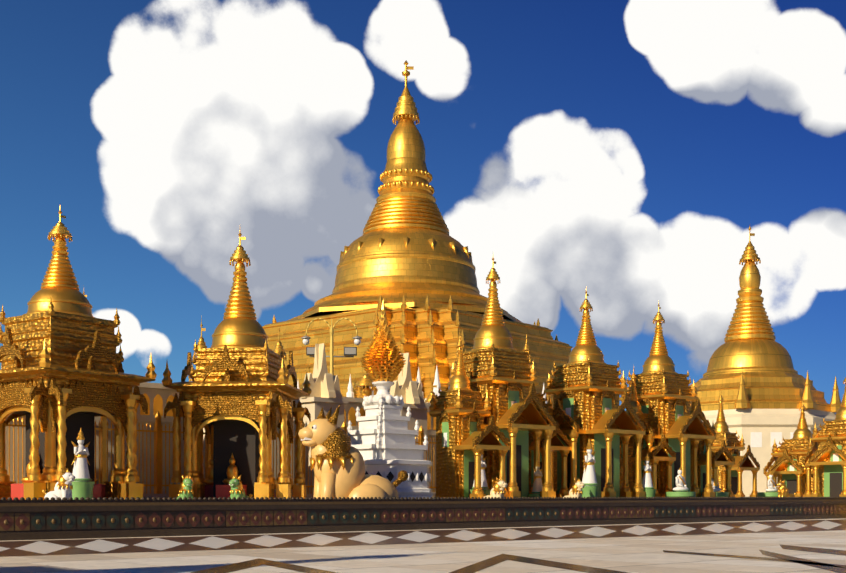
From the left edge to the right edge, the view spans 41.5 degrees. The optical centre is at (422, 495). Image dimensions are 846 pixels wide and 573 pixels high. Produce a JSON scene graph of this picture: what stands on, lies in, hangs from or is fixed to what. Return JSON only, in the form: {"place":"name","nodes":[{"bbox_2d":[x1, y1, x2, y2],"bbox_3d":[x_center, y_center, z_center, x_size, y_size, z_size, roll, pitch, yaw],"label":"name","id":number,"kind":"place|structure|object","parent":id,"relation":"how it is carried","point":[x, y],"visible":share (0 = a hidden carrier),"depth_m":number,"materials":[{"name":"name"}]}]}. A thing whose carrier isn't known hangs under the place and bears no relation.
{"place":"outdoors","nodes":[
{"label":"outdoors","id":0,"kind":"place"},
{"bbox_2d":[229,475,252,498],"bbox_3d":[-5.971,-0.092,36.617,0.576,1.224,1.146,0,0,29],"label":"lion","id":1,"kind":"object","parent":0,"point":[236,486],"visible":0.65,"depth_m":36.26},
{"bbox_2d":[0,518,845,572],"bbox_3d":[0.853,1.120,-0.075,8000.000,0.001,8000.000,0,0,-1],"label":"pavement","id":2,"kind":"structure","parent":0,"point":[642,554],"depth_m":20.63,"materials":[{"name":"white tile"}]},
{"bbox_2d":[42,468,74,499],"bbox_3d":[-10.231,-0.208,31.299,1.082,1.156,0.544,0,0,19],"label":"lion","id":3,"kind":"object","parent":2,"relation":"on","point":[63,487],"visible":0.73,"depth_m":31.10},
{"bbox_2d":[0,207,156,499],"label":"pavilion","id":4,"kind":"structure","parent":2,"relation":"on","point":[64,378],"depth_m":34.78,"materials":[{"name":"gold metal"}]},
{"bbox_2d":[71,428,94,499],"bbox_3d":[-10.091,-0.450,32.890,0.799,3.140,0.840,0,0,39],"label":"deva statue","id":5,"kind":"object","parent":2,"relation":"on","point":[83,486],"visible":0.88,"depth_m":32.72,"materials":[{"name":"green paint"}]},
{"bbox_2d":[194,315,206,356],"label":"gold stupa","id":6,"kind":"object","parent":2,"relation":"on","point":[201,343],"visible":0.04,"depth_m":65.51,"materials":[{"name":"gold metal"}]},
{"bbox_2d":[162,231,311,498],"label":"pavilion","id":7,"kind":"structure","parent":2,"relation":"on","point":[238,394],"depth_m":38.54,"materials":[{"name":"gold metal"}]},
{"bbox_2d":[273,328,286,363],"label":"gold stupa","id":8,"kind":"object","parent":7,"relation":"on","point":[278,349],"visible":0.15,"depth_m":69.56,"materials":[{"name":"gold metal"}]},
{"bbox_2d":[5,343,552,499],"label":"cream arcade range","id":9,"kind":"structure","parent":2,"relation":"on","point":[154,452],"depth_m":43.72,"materials":[{"name":"paint"}]},
{"bbox_2d":[300,365,312,389],"bbox_3d":[-5.612,-2.830,54.914,3.450,7.900,3.450,0,0,-1],"label":"stupa","id":10,"kind":"object","parent":2,"relation":"on","point":[309,371],"visible":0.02,"depth_m":54.89,"materials":[{"name":"gold metal"}]},
{"bbox_2d":[301,318,361,375],"bbox_3d":[-3.914,-3.316,47.831,2.600,8.872,0.418,0,0,-1],"label":"lamp post","id":11,"kind":"object","parent":2,"relation":"on","point":[348,351],"visible":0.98,"depth_m":47.77,"materials":[{"name":"gold metal"}]},
{"bbox_2d":[298,405,407,498],"bbox_3d":[-2.309,-0.950,37.511,3.883,4.140,1.952,0,0,-21],"label":"guardian lion statue","id":12,"kind":"object","parent":2,"relation":"on","point":[337,463],"visible":0.71,"depth_m":36.76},
{"bbox_2d":[347,300,435,498],"bbox_3d":[-1.458,-3.052,40.884,3.900,8.344,3.900,0,0,-41],"label":"white stupa","id":13,"kind":"object","parent":2,"relation":"on","point":[383,439],"visible":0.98,"depth_m":40.25,"materials":[{"name":"paint"}]},
{"bbox_2d":[262,61,572,406],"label":"great stupa","id":14,"kind":"object","parent":2,"relation":"on","point":[406,257],"visible":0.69,"depth_m":234.23,"materials":[{"name":"gold metal"}]},
{"bbox_2d":[354,371,376,397],"bbox_3d":[-3.147,-3.309,61.852,5.100,8.857,5.100,0,0,-1],"label":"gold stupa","id":15,"kind":"object","parent":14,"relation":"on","point":[365,381],"visible":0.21,"depth_m":61.55,"materials":[{"name":"gold metal"}]},
{"bbox_2d":[0,497,845,540],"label":"fence wall","id":16,"kind":"structure","parent":2,"relation":"on","point":[28,518],"depth_m":35.33,"materials":[{"name":"ceramic"}]},
{"bbox_2d":[177,474,193,498],"bbox_3d":[-7.743,-0.092,36.178,0.576,1.224,1.146,0,0,-31],"label":"lion","id":17,"kind":"object","parent":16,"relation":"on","point":[186,490],"visible":0.54,"depth_m":35.82},
{"bbox_2d":[559,478,584,498],"bbox_3d":[5.811,-0.092,43.573,1.146,1.224,0.576,0,0,39],"label":"lion","id":18,"kind":"object","parent":16,"relation":"on","point":[576,489],"visible":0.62,"depth_m":43.29},
{"bbox_2d":[776,480,795,496],"bbox_3d":[17.371,-0.192,53.321,1.146,1.224,0.576,0,0,-21],"label":"lion","id":19,"kind":"object","parent":16,"relation":"attached to","point":[783,490],"visible":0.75,"depth_m":53.10},
{"bbox_2d":[0,519,845,572],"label":"floor inlay bands","id":20,"kind":"object","parent":2,"relation":"on","point":[78,546],"visible":1,"depth_m":27.83,"materials":[{"name":"stone"}]},
{"bbox_2d":[425,379,437,402],"bbox_3d":[0.523,-2.830,62.937,3.450,7.900,3.450,0,0,-1],"label":"stupa","id":21,"kind":"object","parent":2,"relation":"on","point":[428,398],"visible":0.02,"depth_m":62.80,"materials":[{"name":"gold metal"}]},
{"bbox_2d":[429,333,510,498],"bbox_3d":[1.525,-2.670,42.832,3.100,7.580,3.410,0,0,-41],"label":"shrine","id":22,"kind":"object","parent":2,"relation":"on","point":[459,408],"visible":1,"depth_m":42.23,"materials":[{"name":"gold metal"}]},
{"bbox_2d":[470,452,490,495],"bbox_3d":[2.156,-0.416,41.965,0.840,3.072,0.799,0,0,-41],"label":"deva statue","id":23,"kind":"object","parent":2,"relation":"on","point":[485,487],"visible":0.33,"depth_m":41.80,"materials":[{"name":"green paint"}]},
{"bbox_2d":[484,477,506,498],"bbox_3d":[2.576,-0.092,40.994,1.146,1.224,0.576,0,0,29],"label":"lion","id":24,"kind":"object","parent":2,"relation":"on","point":[497,490],"visible":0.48,"depth_m":40.74},
{"bbox_2d":[447,258,555,497],"bbox_3d":[2.896,-4.333,44.363,3.900,10.906,4.210,0,0,-41],"label":"shrine","id":25,"kind":"object","parent":2,"relation":"on","point":[498,370],"visible":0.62,"depth_m":43.52,"materials":[{"name":"gold metal"}]},
{"bbox_2d":[528,459,542,497],"bbox_3d":[4.532,-0.180,44.018,0.840,2.600,0.799,0,0,-41],"label":"deva statue","id":26,"kind":"object","parent":2,"relation":"on","point":[537,485],"visible":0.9,"depth_m":43.88,"materials":[{"name":"green paint"}]},
{"bbox_2d":[523,333,570,498],"bbox_3d":[4.482,-2.901,47.099,3.000,8.043,3.310,0,0,-41],"label":"shrine","id":27,"kind":"object","parent":2,"relation":"on","point":[559,446],"visible":0.15,"depth_m":46.33,"materials":[{"name":"gold metal"}]},
{"bbox_2d":[582,439,598,497],"bbox_3d":[6.649,-0.592,44.566,0.840,3.423,0.799,0,0,-41],"label":"deva statue","id":28,"kind":"object","parent":2,"relation":"on","point":[591,487],"visible":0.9,"depth_m":44.36,"materials":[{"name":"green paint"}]},
{"bbox_2d":[544,291,645,497],"bbox_3d":[7.149,-3.983,48.059,3.900,10.207,4.210,0,0,-41],"label":"shrine","id":29,"kind":"object","parent":2,"relation":"on","point":[585,388],"visible":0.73,"depth_m":47.18,"materials":[{"name":"gold metal"}]},
{"bbox_2d":[620,367,675,497],"bbox_3d":[9.665,-2.435,50.516,2.900,7.110,3.210,0,0,-41],"label":"shrine","id":30,"kind":"object","parent":2,"relation":"on","point":[659,451],"visible":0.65,"depth_m":49.88,"materials":[{"name":"gold metal"}]},
{"bbox_2d":[642,453,655,496],"bbox_3d":[9.573,-0.372,47.632,0.840,2.985,0.799,0,0,-41],"label":"deva statue","id":31,"kind":"object","parent":2,"relation":"on","point":[648,487],"visible":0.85,"depth_m":47.46,"materials":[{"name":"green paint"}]},
{"bbox_2d":[619,303,715,497],"bbox_3d":[11.000,-3.993,51.445,3.900,10.226,4.210,0,0,-41],"label":"shrine","id":32,"kind":"object","parent":2,"relation":"on","point":[666,394],"visible":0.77,"depth_m":50.54,"materials":[{"name":"gold metal"}]},
{"bbox_2d":[665,467,695,497],"bbox_3d":[11.229,-0.080,48.669,1.320,2.400,1.320,0,0,-41],"label":"buddha statue","id":33,"kind":"object","parent":2,"relation":"on","point":[680,489],"visible":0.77,"depth_m":48.41,"materials":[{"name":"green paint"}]},
{"bbox_2d":[690,383,734,496],"bbox_3d":[13.154,-2.278,53.594,2.900,6.796,3.210,0,0,-41],"label":"shrine","id":34,"kind":"object","parent":2,"relation":"on","point":[719,458],"visible":0.33,"depth_m":52.88,"materials":[{"name":"gold metal"}]},
{"bbox_2d":[701,479,728,497],"bbox_3d":[13.634,-0.030,52.223,1.320,2.300,1.320,0,0,-41],"label":"buddha statue","id":35,"kind":"object","parent":2,"relation":"on","point":[718,494],"visible":0.19,"depth_m":51.86,"materials":[{"name":"green paint"}]},
{"bbox_2d":[711,390,759,496],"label":"shrine","id":36,"kind":"object","parent":2,"relation":"on","point":[734,445],"visible":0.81,"depth_m":65.44,"materials":[{"name":"gold metal"}]},
{"bbox_2d":[689,226,840,496],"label":"stupa","id":37,"kind":"object","parent":2,"relation":"on","point":[758,381],"visible":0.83,"depth_m":91.51,"materials":[{"name":"gold paint"}]},
{"bbox_2d":[757,473,777,496],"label":"buddha statue","id":38,"kind":"object","parent":2,"relation":"on","point":[771,490],"visible":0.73,"depth_m":55.08,"materials":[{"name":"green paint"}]},
{"bbox_2d":[763,398,817,496],"bbox_3d":[21.336,-2.206,62.279,3.800,6.653,4.110,0,0,-41],"label":"shrine","id":39,"kind":"object","parent":2,"relation":"on","point":[787,457],"visible":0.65,"depth_m":61.71,"materials":[{"name":"gold metal"}]},
{"bbox_2d":[803,378,845,496],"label":"shrine","id":40,"kind":"object","parent":2,"relation":"on","point":[827,461],"visible":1,"depth_m":57.84,"materials":[{"name":"gold metal"}]},
{"bbox_2d":[0,0,845,413],"label":"sky","id":41,"kind":"structure","parent":0,"point":[626,154],"materials":[{"name":"blue"}]}
]}

